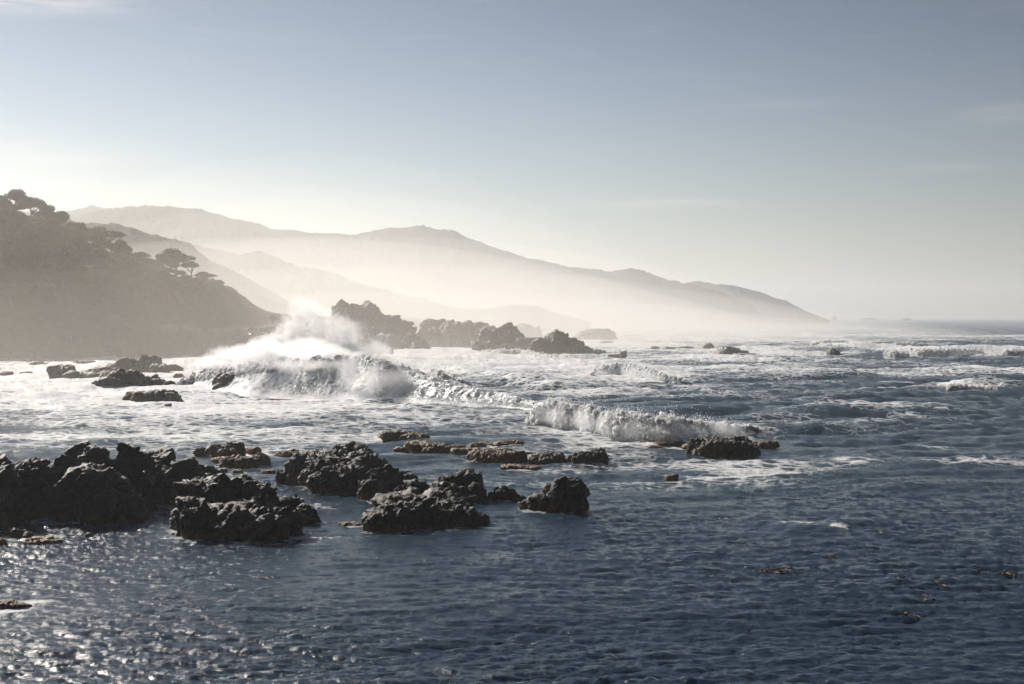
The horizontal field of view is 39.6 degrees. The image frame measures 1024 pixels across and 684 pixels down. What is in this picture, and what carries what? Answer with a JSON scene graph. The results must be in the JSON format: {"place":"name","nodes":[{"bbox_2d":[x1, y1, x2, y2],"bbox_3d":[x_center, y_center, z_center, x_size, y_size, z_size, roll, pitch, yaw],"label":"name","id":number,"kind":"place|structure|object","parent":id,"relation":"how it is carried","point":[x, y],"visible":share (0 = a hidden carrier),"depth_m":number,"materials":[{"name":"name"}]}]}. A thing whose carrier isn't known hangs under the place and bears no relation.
{"place":"outdoors","nodes":[
{"label":"outdoors","id":0,"kind":"place"},
{"bbox_2d":[21,205,109,217],"bbox_3d":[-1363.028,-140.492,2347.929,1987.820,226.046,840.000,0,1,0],"label":"hills","id":1,"kind":"structure","parent":0,"point":[81,211],"depth_m":2337.35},
{"bbox_2d":[61,220,320,316],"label":"hills","id":2,"kind":"structure","parent":0,"point":[154,245],"depth_m":792.65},
{"bbox_2d":[0,223,439,358],"bbox_3d":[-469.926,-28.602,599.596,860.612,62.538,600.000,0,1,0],"label":"headland","id":3,"kind":"structure","parent":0,"point":[54,321],"depth_m":369.68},
{"bbox_2d":[0,199,16,209],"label":"cypress tree","id":4,"kind":"object","parent":3,"relation":"on","point":[4,203],"visible":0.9,"depth_m":392.71,"materials":[{"name":"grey plant"}]},
{"bbox_2d":[0,208,29,222],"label":"cypress tree","id":5,"kind":"object","parent":3,"relation":"on","point":[10,211],"visible":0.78,"depth_m":381.15,"materials":[{"name":"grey plant"}]},
{"bbox_2d":[9,216,29,221],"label":"cypress tree","id":6,"kind":"object","parent":3,"relation":"on","point":[16,217],"visible":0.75,"depth_m":382.87,"materials":[{"name":"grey plant"}]},
{"bbox_2d":[0,189,41,210],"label":"cypress tree","id":7,"kind":"object","parent":3,"relation":"on","point":[19,197],"visible":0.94,"depth_m":425.10,"materials":[{"name":"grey plant"}]},
{"bbox_2d":[29,199,46,215],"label":"cypress tree","id":8,"kind":"object","parent":3,"relation":"on","point":[42,202],"visible":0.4,"depth_m":429.63,"materials":[{"name":"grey plant"}]},
{"bbox_2d":[31,215,64,226],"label":"cypress tree","id":9,"kind":"object","parent":3,"relation":"on","point":[46,219],"visible":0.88,"depth_m":401.32,"materials":[{"name":"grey plant"}]},
{"bbox_2d":[32,204,69,218],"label":"cypress tree","id":10,"kind":"object","parent":3,"relation":"on","point":[48,211],"visible":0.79,"depth_m":427.38,"materials":[{"name":"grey plant"}]},
{"bbox_2d":[55,217,75,226],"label":"cypress tree","id":11,"kind":"object","parent":3,"relation":"on","point":[70,224],"visible":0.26,"depth_m":431.36,"materials":[{"name":"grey plant"}]},
{"bbox_2d":[74,222,95,239],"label":"cypress tree","id":12,"kind":"object","parent":3,"relation":"on","point":[81,227],"visible":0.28,"depth_m":428.18,"materials":[{"name":"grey plant"}]},
{"bbox_2d":[95,242,115,251],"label":"cypress tree","id":13,"kind":"object","parent":3,"relation":"on","point":[104,245],"visible":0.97,"depth_m":420.63,"materials":[{"name":"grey plant"}]},
{"bbox_2d":[87,226,126,250],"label":"cypress tree","id":14,"kind":"object","parent":3,"relation":"on","point":[102,233],"visible":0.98,"depth_m":421.66,"materials":[{"name":"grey plant"}]},
{"bbox_2d":[95,251,118,263],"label":"cypress tree","id":15,"kind":"object","parent":3,"relation":"on","point":[105,253],"visible":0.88,"depth_m":397.83,"materials":[{"name":"grey plant"}]},
{"bbox_2d":[110,239,130,252],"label":"cypress tree","id":16,"kind":"object","parent":3,"relation":"on","point":[119,244],"visible":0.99,"depth_m":422.22,"materials":[{"name":"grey plant"}]},
{"bbox_2d":[113,246,149,257],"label":"cypress tree","id":17,"kind":"object","parent":3,"relation":"on","point":[133,254],"visible":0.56,"depth_m":422.32,"materials":[{"name":"grey plant"}]},
{"bbox_2d":[140,257,155,272],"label":"cypress tree","id":18,"kind":"object","parent":3,"relation":"on","point":[147,260],"visible":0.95,"depth_m":422.88,"materials":[{"name":"grey plant"}]},
{"bbox_2d":[155,258,178,268],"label":"cypress tree","id":19,"kind":"object","parent":3,"relation":"on","point":[167,262],"visible":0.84,"depth_m":424.71,"materials":[{"name":"grey plant"}]},
{"bbox_2d":[147,267,186,279],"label":"cypress tree","id":20,"kind":"object","parent":3,"relation":"on","point":[175,272],"visible":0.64,"depth_m":404.92,"materials":[{"name":"grey plant"}]},
{"bbox_2d":[155,247,195,275],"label":"cypress tree","id":21,"kind":"object","parent":3,"relation":"on","point":[171,254],"visible":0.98,"depth_m":426.20,"materials":[{"name":"grey plant"}]},
{"bbox_2d":[170,275,194,285],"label":"cypress tree","id":22,"kind":"object","parent":3,"relation":"on","point":[178,279],"visible":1,"depth_m":407.82,"materials":[{"name":"grey plant"}]},
{"bbox_2d":[181,261,198,275],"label":"cypress tree","id":23,"kind":"object","parent":3,"relation":"on","point":[191,264],"visible":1,"depth_m":427.56,"materials":[{"name":"grey plant"}]},
{"bbox_2d":[194,271,217,282],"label":"cypress tree","id":24,"kind":"object","parent":3,"relation":"on","point":[206,275],"visible":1,"depth_m":424.77,"materials":[{"name":"grey plant"}]},
{"bbox_2d":[209,279,224,293],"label":"cypress tree","id":25,"kind":"object","parent":3,"relation":"on","point":[217,282],"visible":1,"depth_m":427.34,"materials":[{"name":"grey plant"}]},
{"bbox_2d":[269,315,277,323],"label":"cypress tree","id":26,"kind":"object","parent":3,"relation":"on","point":[272,317],"visible":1,"depth_m":439.66,"materials":[{"name":"grey plant"}]},
{"bbox_2d":[193,244,448,319],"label":"hills","id":27,"kind":"structure","parent":0,"point":[316,290],"depth_m":1030.31,"materials":[{"name":"grey"}]},
{"bbox_2d":[361,345,393,354],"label":"whitecap","id":28,"kind":"object","parent":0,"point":[384,350],"visible":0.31,"depth_m":390.25,"materials":[{"name":"liquid"}]},
{"bbox_2d":[70,205,764,327],"bbox_3d":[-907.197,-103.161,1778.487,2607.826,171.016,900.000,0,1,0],"label":"hills","id":29,"kind":"structure","parent":0,"point":[453,268],"depth_m":1654.96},
{"bbox_2d":[381,303,589,332],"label":"hills","id":30,"kind":"structure","parent":0,"point":[534,316],"depth_m":973.50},
{"bbox_2d":[0,319,1023,683],"bbox_3d":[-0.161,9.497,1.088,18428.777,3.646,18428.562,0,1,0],"label":"sea","id":31,"kind":"structure","parent":0,"point":[914,463],"depth_m":62.40,"materials":[{"name":"liquid"}]},
{"bbox_2d":[0,537,6,545],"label":"reef rock","id":32,"kind":"object","parent":31,"relation":"in","point":[3,541],"visible":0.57,"depth_m":62.58,"materials":[{"name":"stone"}]},
{"bbox_2d":[0,371,13,374],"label":"sea rock","id":33,"kind":"object","parent":31,"relation":"in","point":[6,372],"visible":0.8,"depth_m":252.04,"materials":[{"name":"stone"}]},
{"bbox_2d":[0,599,32,608],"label":"reef rock","id":34,"kind":"object","parent":31,"relation":"in","point":[10,604],"visible":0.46,"depth_m":48.47,"materials":[{"name":"stone"}]},
{"bbox_2d":[4,526,32,537],"bbox_3d":[-22.608,8.910,65.211,0.926,0.844,2.145,-1,1,-36],"label":"reef rock","id":35,"kind":"object","parent":31,"relation":"in","point":[14,532],"visible":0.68,"depth_m":64.83,"materials":[{"name":"stone"}]},
{"bbox_2d":[0,454,55,531],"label":"rock outcrop","id":36,"kind":"object","parent":31,"relation":"in","point":[26,488],"visible":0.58,"depth_m":70.37,"materials":[{"name":"stone"}]},
{"bbox_2d":[24,535,62,544],"bbox_3d":[-20.902,8.958,63.479,1.867,0.544,1.346,0,1,0],"label":"reef rock","id":37,"kind":"object","parent":31,"relation":"in","point":[40,540],"visible":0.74,"depth_m":63.11,"materials":[{"name":"stone"}]},
{"bbox_2d":[28,360,95,364],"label":"sea rock","id":38,"kind":"object","parent":31,"relation":"in","point":[43,362],"visible":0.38,"depth_m":293.63,"materials":[{"name":"stone"}]},
{"bbox_2d":[46,364,79,378],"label":"sea rock","id":39,"kind":"object","parent":31,"relation":"in","point":[69,371],"visible":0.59,"depth_m":235.09,"materials":[{"name":"stone"}]},
{"bbox_2d":[85,532,92,537],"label":"reef rock","id":40,"kind":"object","parent":31,"relation":"in","point":[88,534],"visible":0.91,"depth_m":65.09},
{"bbox_2d":[39,440,157,524],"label":"rock outcrop","id":41,"kind":"object","parent":31,"relation":"in","point":[93,484],"visible":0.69,"depth_m":69.95,"materials":[{"name":"stone"}]},
{"bbox_2d":[80,366,119,378],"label":"whitecap","id":42,"kind":"object","parent":31,"relation":"in","point":[99,371],"visible":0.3,"depth_m":236.55,"materials":[{"name":"liquid"}]},
{"bbox_2d":[105,357,139,371],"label":"sea rock","id":43,"kind":"object","parent":31,"relation":"in","point":[127,363],"visible":0.35,"depth_m":251.96,"materials":[{"name":"stone"}]},
{"bbox_2d":[91,369,176,385],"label":"sea rock","id":44,"kind":"object","parent":31,"relation":"in","point":[120,377],"visible":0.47,"depth_m":198.99,"materials":[{"name":"stone"}]},
{"bbox_2d":[122,389,182,401],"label":"sea rock","id":45,"kind":"object","parent":31,"relation":"in","point":[159,395],"visible":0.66,"depth_m":172.36,"materials":[{"name":"stone"}]},
{"bbox_2d":[137,354,171,372],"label":"sea rock","id":46,"kind":"object","parent":31,"relation":"in","point":[151,363],"visible":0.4,"depth_m":260.81,"materials":[{"name":"stone"}]},
{"bbox_2d":[171,364,183,370],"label":"sea rock","id":47,"kind":"object","parent":31,"relation":"in","point":[175,367],"visible":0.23,"depth_m":265.99,"materials":[{"name":"stone"}]},
{"bbox_2d":[172,373,183,377],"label":"sea rock","id":48,"kind":"object","parent":31,"relation":"in","point":[178,375],"visible":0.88,"depth_m":243.06,"materials":[{"name":"stone"}]},
{"bbox_2d":[143,446,219,504],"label":"rock outcrop","id":49,"kind":"object","parent":31,"relation":"in","point":[166,469],"visible":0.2,"depth_m":76.50,"materials":[{"name":"stone"}]},
{"bbox_2d":[193,441,245,457],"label":"reef rock","id":50,"kind":"object","parent":31,"relation":"in","point":[230,449],"visible":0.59,"depth_m":102.82,"materials":[{"name":"stone"}]},
{"bbox_2d":[218,468,227,472],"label":"reef rock","id":51,"kind":"object","parent":31,"relation":"in","point":[221,470],"visible":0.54,"depth_m":92.16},
{"bbox_2d":[212,372,234,389],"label":"sea rock","id":52,"kind":"object","parent":31,"relation":"in","point":[220,379],"visible":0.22,"depth_m":193.64,"materials":[{"name":"stone"}]},
{"bbox_2d":[169,473,303,542],"bbox_3d":[-12.876,8.303,66.088,6.744,4.202,6.734,0,1,0],"label":"rock outcrop","id":53,"kind":"object","parent":31,"relation":"in","point":[222,507],"visible":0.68,"depth_m":64.63,"materials":[{"name":"stone"}]},
{"bbox_2d":[232,469,243,472],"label":"reef rock","id":54,"kind":"object","parent":31,"relation":"in","point":[237,471],"visible":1,"depth_m":92.06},
{"bbox_2d":[211,452,270,468],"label":"reef rock","id":55,"kind":"object","parent":31,"relation":"in","point":[238,461],"visible":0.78,"depth_m":96.20,"materials":[{"name":"stone"}]},
{"bbox_2d":[217,327,280,354],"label":"sea rock","id":56,"kind":"object","parent":31,"relation":"in","point":[245,336],"visible":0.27,"depth_m":389.88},
{"bbox_2d":[245,446,261,453],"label":"reef rock","id":57,"kind":"object","parent":31,"relation":"in","point":[252,450],"visible":0.88,"depth_m":106.64,"materials":[{"name":"stone"}]},
{"bbox_2d":[261,469,275,473],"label":"reef rock","id":58,"kind":"object","parent":31,"relation":"in","point":[269,471],"visible":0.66,"depth_m":91.52,"materials":[{"name":"stone"}]},
{"bbox_2d":[273,448,298,456],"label":"reef rock","id":59,"kind":"object","parent":31,"relation":"in","point":[287,453],"visible":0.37,"depth_m":102.95,"materials":[{"name":"stone"}]},
{"bbox_2d":[279,494,321,525],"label":"rock outcrop","id":60,"kind":"object","parent":31,"relation":"in","point":[308,512],"visible":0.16,"depth_m":68.85,"materials":[{"name":"stone"}]},
{"bbox_2d":[275,441,388,493],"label":"rock outcrop","id":61,"kind":"object","parent":31,"relation":"in","point":[343,468],"visible":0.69,"depth_m":84.59,"materials":[{"name":"stone"}]},
{"bbox_2d":[337,521,362,525],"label":"reef rock","id":62,"kind":"object","parent":31,"relation":"on","point":[352,523],"visible":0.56,"depth_m":68.08,"materials":[{"name":"stone"}]},
{"bbox_2d":[175,300,540,409],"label":"breaking wave","id":63,"kind":"object","parent":31,"relation":"on","point":[278,371],"visible":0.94,"depth_m":184.40,"materials":[{"name":"liquid"}]},
{"bbox_2d":[329,299,430,348],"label":"coast rock","id":64,"kind":"object","parent":31,"relation":"in","point":[368,314],"visible":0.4,"depth_m":437.55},
{"bbox_2d":[361,333,413,348],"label":"whitecap","id":65,"kind":"object","parent":31,"relation":"on","point":[389,341],"visible":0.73,"depth_m":427.50,"materials":[{"name":"white liquid"}]},
{"bbox_2d":[356,463,419,499],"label":"rock outcrop","id":66,"kind":"object","parent":31,"relation":"in","point":[386,478],"visible":0.44,"depth_m":80.44,"materials":[{"name":"stone"}]},
{"bbox_2d":[378,430,429,442],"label":"reef rock","id":67,"kind":"object","parent":31,"relation":"in","point":[389,436],"visible":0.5,"depth_m":116.05,"materials":[{"name":"stone"}]},
{"bbox_2d":[361,479,489,531],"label":"rock outcrop","id":68,"kind":"object","parent":31,"relation":"in","point":[414,504],"visible":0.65,"depth_m":67.67,"materials":[{"name":"stone"}]},
{"bbox_2d":[393,440,465,453],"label":"reef rock","id":69,"kind":"object","parent":31,"relation":"in","point":[420,446],"visible":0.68,"depth_m":106.06,"materials":[{"name":"stone"}]},
{"bbox_2d":[416,318,496,347],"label":"coast rock","id":70,"kind":"object","parent":31,"relation":"in","point":[442,332],"visible":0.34,"depth_m":476.26,"materials":[{"name":"stone"}]},
{"bbox_2d":[450,447,472,454],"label":"reef rock","id":71,"kind":"object","parent":31,"relation":"in","point":[459,451],"visible":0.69,"depth_m":104.24,"materials":[{"name":"stone"}]},
{"bbox_2d":[436,467,488,502],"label":"rock outcrop","id":72,"kind":"object","parent":31,"relation":"in","point":[470,480],"visible":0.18,"depth_m":78.25,"materials":[{"name":"stone"}]},
{"bbox_2d":[468,441,493,447],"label":"reef rock","id":73,"kind":"object","parent":31,"relation":"in","point":[478,444],"visible":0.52,"depth_m":110.10,"materials":[{"name":"stone"}]},
{"bbox_2d":[466,447,527,463],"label":"reef rock","id":74,"kind":"object","parent":31,"relation":"in","point":[497,455],"visible":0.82,"depth_m":99.92,"materials":[{"name":"stone"}]},
{"bbox_2d":[471,322,537,349],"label":"coast rock","id":75,"kind":"object","parent":31,"relation":"in","point":[508,335],"visible":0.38,"depth_m":424.28,"materials":[{"name":"stone"}]},
{"bbox_2d":[487,485,525,500],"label":"boulder","id":76,"kind":"object","parent":31,"relation":"in","point":[502,493],"visible":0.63,"depth_m":77.92,"materials":[{"name":"stone"}]},
{"bbox_2d":[492,440,523,445],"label":"reef rock","id":77,"kind":"object","parent":31,"relation":"in","point":[501,442],"visible":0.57,"depth_m":111.47,"materials":[{"name":"stone"}]},
{"bbox_2d":[481,347,558,358],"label":"whitecap","id":78,"kind":"object","parent":31,"relation":"on","point":[520,351],"visible":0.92,"depth_m":378.22,"materials":[{"name":"white liquid"}]},
{"bbox_2d":[500,464,541,469],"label":"reef rock","id":79,"kind":"object","parent":31,"relation":"in","point":[514,466],"visible":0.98,"depth_m":94.61,"materials":[{"name":"stone"}]},
{"bbox_2d":[513,323,543,337],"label":"coast rock","id":80,"kind":"object","parent":31,"relation":"in","point":[528,330],"visible":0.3,"depth_m":694.32,"materials":[{"name":"stone"}]},
{"bbox_2d":[528,451,565,464],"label":"reef rock","id":81,"kind":"object","parent":31,"relation":"in","point":[548,457],"visible":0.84,"depth_m":99.11,"materials":[{"name":"stone"}]},
{"bbox_2d":[518,476,590,512],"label":"boulder","id":82,"kind":"object","parent":31,"relation":"in","point":[565,494],"visible":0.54,"depth_m":72.80,"materials":[{"name":"stone"}]},
{"bbox_2d":[528,329,605,353],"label":"coast rock","id":83,"kind":"object","parent":31,"relation":"in","point":[555,341],"visible":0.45,"depth_m":378.69,"materials":[{"name":"stone"}]},
{"bbox_2d":[565,447,608,463],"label":"reef rock","id":84,"kind":"object","parent":31,"relation":"in","point":[597,455],"visible":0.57,"depth_m":97.35,"materials":[{"name":"stone"}]},
{"bbox_2d":[572,328,617,339],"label":"coast rock","id":85,"kind":"object","parent":31,"relation":"in","point":[598,333],"visible":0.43,"depth_m":633.18,"materials":[{"name":"stone"}]},
{"bbox_2d":[607,350,626,357],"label":"sea rock","id":86,"kind":"object","parent":31,"relation":"in","point":[623,354],"visible":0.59,"depth_m":360.14,"materials":[{"name":"stone"}]},
{"bbox_2d":[589,355,682,380],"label":"whitecap","id":87,"kind":"object","parent":31,"relation":"on","point":[625,368],"visible":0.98,"depth_m":241.70,"materials":[{"name":"white liquid"}]},
{"bbox_2d":[524,388,773,442],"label":"breaking wave","id":88,"kind":"object","parent":31,"relation":"on","point":[620,425],"visible":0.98,"depth_m":118.46,"materials":[{"name":"white liquid"}]},
{"bbox_2d":[636,440,687,448],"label":"reef rock","id":89,"kind":"object","parent":31,"relation":"in","point":[669,443],"visible":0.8,"depth_m":112.28,"materials":[{"name":"stone"}]},
{"bbox_2d":[662,473,678,480],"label":"reef rock","id":90,"kind":"object","parent":31,"relation":"in","point":[670,477],"visible":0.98,"depth_m":88.59,"materials":[{"name":"stone"}]},
{"bbox_2d":[650,346,693,349],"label":"sea rock","id":91,"kind":"object","parent":31,"relation":"in","point":[662,348],"visible":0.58,"depth_m":451.44,"materials":[{"name":"stone"}]},
{"bbox_2d":[701,343,713,348],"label":"sea rock","id":92,"kind":"object","parent":31,"relation":"in","point":[707,345],"visible":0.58,"depth_m":438.00,"materials":[{"name":"stone"}]},
{"bbox_2d":[686,435,761,457],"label":"reef rock","id":93,"kind":"object","parent":31,"relation":"in","point":[729,446],"visible":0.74,"depth_m":103.71,"materials":[{"name":"stone"}]},
{"bbox_2d":[714,346,748,353],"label":"rock","id":94,"kind":"object","parent":31,"relation":"in","point":[727,350],"visible":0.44,"depth_m":379.41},
{"bbox_2d":[753,440,779,449],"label":"reef rock","id":95,"kind":"object","parent":31,"relation":"in","point":[769,445],"visible":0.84,"depth_m":110.71,"materials":[{"name":"stone"}]},
{"bbox_2d":[746,567,805,573],"bbox_3d":[10.282,8.877,55.455,2.238,0.200,1.370,0,1,0],"label":"floating kelp","id":96,"kind":"object","parent":31,"relation":"on","point":[768,569],"visible":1,"depth_m":55.28},
{"bbox_2d":[811,340,848,344],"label":"whitecap","id":97,"kind":"object","parent":31,"relation":"on","point":[829,341],"visible":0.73,"depth_m":499.53,"materials":[{"name":"white liquid"}]},
{"bbox_2d":[826,348,839,354],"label":"sea rock","id":98,"kind":"object","parent":31,"relation":"in","point":[831,351],"visible":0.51,"depth_m":379.96,"materials":[{"name":"stone"}]},
{"bbox_2d":[883,350,909,358],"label":"whitecap","id":99,"kind":"object","parent":31,"relation":"on","point":[894,354],"visible":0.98,"depth_m":346.78,"materials":[{"name":"white liquid"}]},
{"bbox_2d":[891,611,924,619],"bbox_3d":[13.191,9.114,47.108,1.089,0.299,0.655,-1,1,-28],"label":"floating kelp","id":100,"kind":"object","parent":31,"relation":"on","point":[917,616],"visible":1,"depth_m":47.20},
{"bbox_2d":[894,340,947,345],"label":"whitecap","id":101,"kind":"object","parent":31,"relation":"on","point":[914,343],"visible":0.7,"depth_m":475.21,"materials":[{"name":"white liquid"}]},
{"bbox_2d":[913,591,941,603],"bbox_3d":[14.575,8.978,50.036,0.553,0.236,1.965,0,1,-5],"label":"floating kelp","id":102,"kind":"object","parent":31,"relation":"on","point":[923,595],"visible":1,"depth_m":50.12},
{"bbox_2d":[928,579,947,589],"bbox_3d":[15.637,8.870,52.093,0.676,0.217,1.283,0,1,0],"label":"floating kelp","id":103,"kind":"object","parent":31,"relation":"on","point":[939,582],"visible":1,"depth_m":52.08},
{"bbox_2d":[903,347,983,356],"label":"whitecap","id":104,"kind":"object","parent":31,"relation":"on","point":[932,352],"visible":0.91,"depth_m":362.81,"materials":[{"name":"white liquid"}]},
{"bbox_2d":[946,382,999,390],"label":"whitecap","id":105,"kind":"object","parent":31,"relation":"on","point":[956,386],"visible":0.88,"depth_m":191.62,"materials":[{"name":"white liquid"}]},
{"bbox_2d":[992,570,1017,578],"bbox_3d":[19.002,8.909,54.467,0.865,0.209,0.935,-1,1,-31],"label":"floating kelp","id":106,"kind":"object","parent":31,"relation":"on","point":[1007,573],"visible":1,"depth_m":54.48},
{"bbox_2d":[1001,348,1023,355],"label":"whitecap","id":107,"kind":"object","parent":31,"relation":"on","point":[1013,351],"visible":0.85,"depth_m":360.93,"materials":[{"name":"white liquid"}]},
{"bbox_2d":[0,0,1023,318],"label":"sky","id":108,"kind":"structure","parent":0,"point":[842,159],"materials":[{"name":"blue"}]},
{"bbox_2d":[688,281,829,323],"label":"hills","id":109,"kind":"structure","parent":0,"point":[771,310],"depth_m":2337.30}
]}

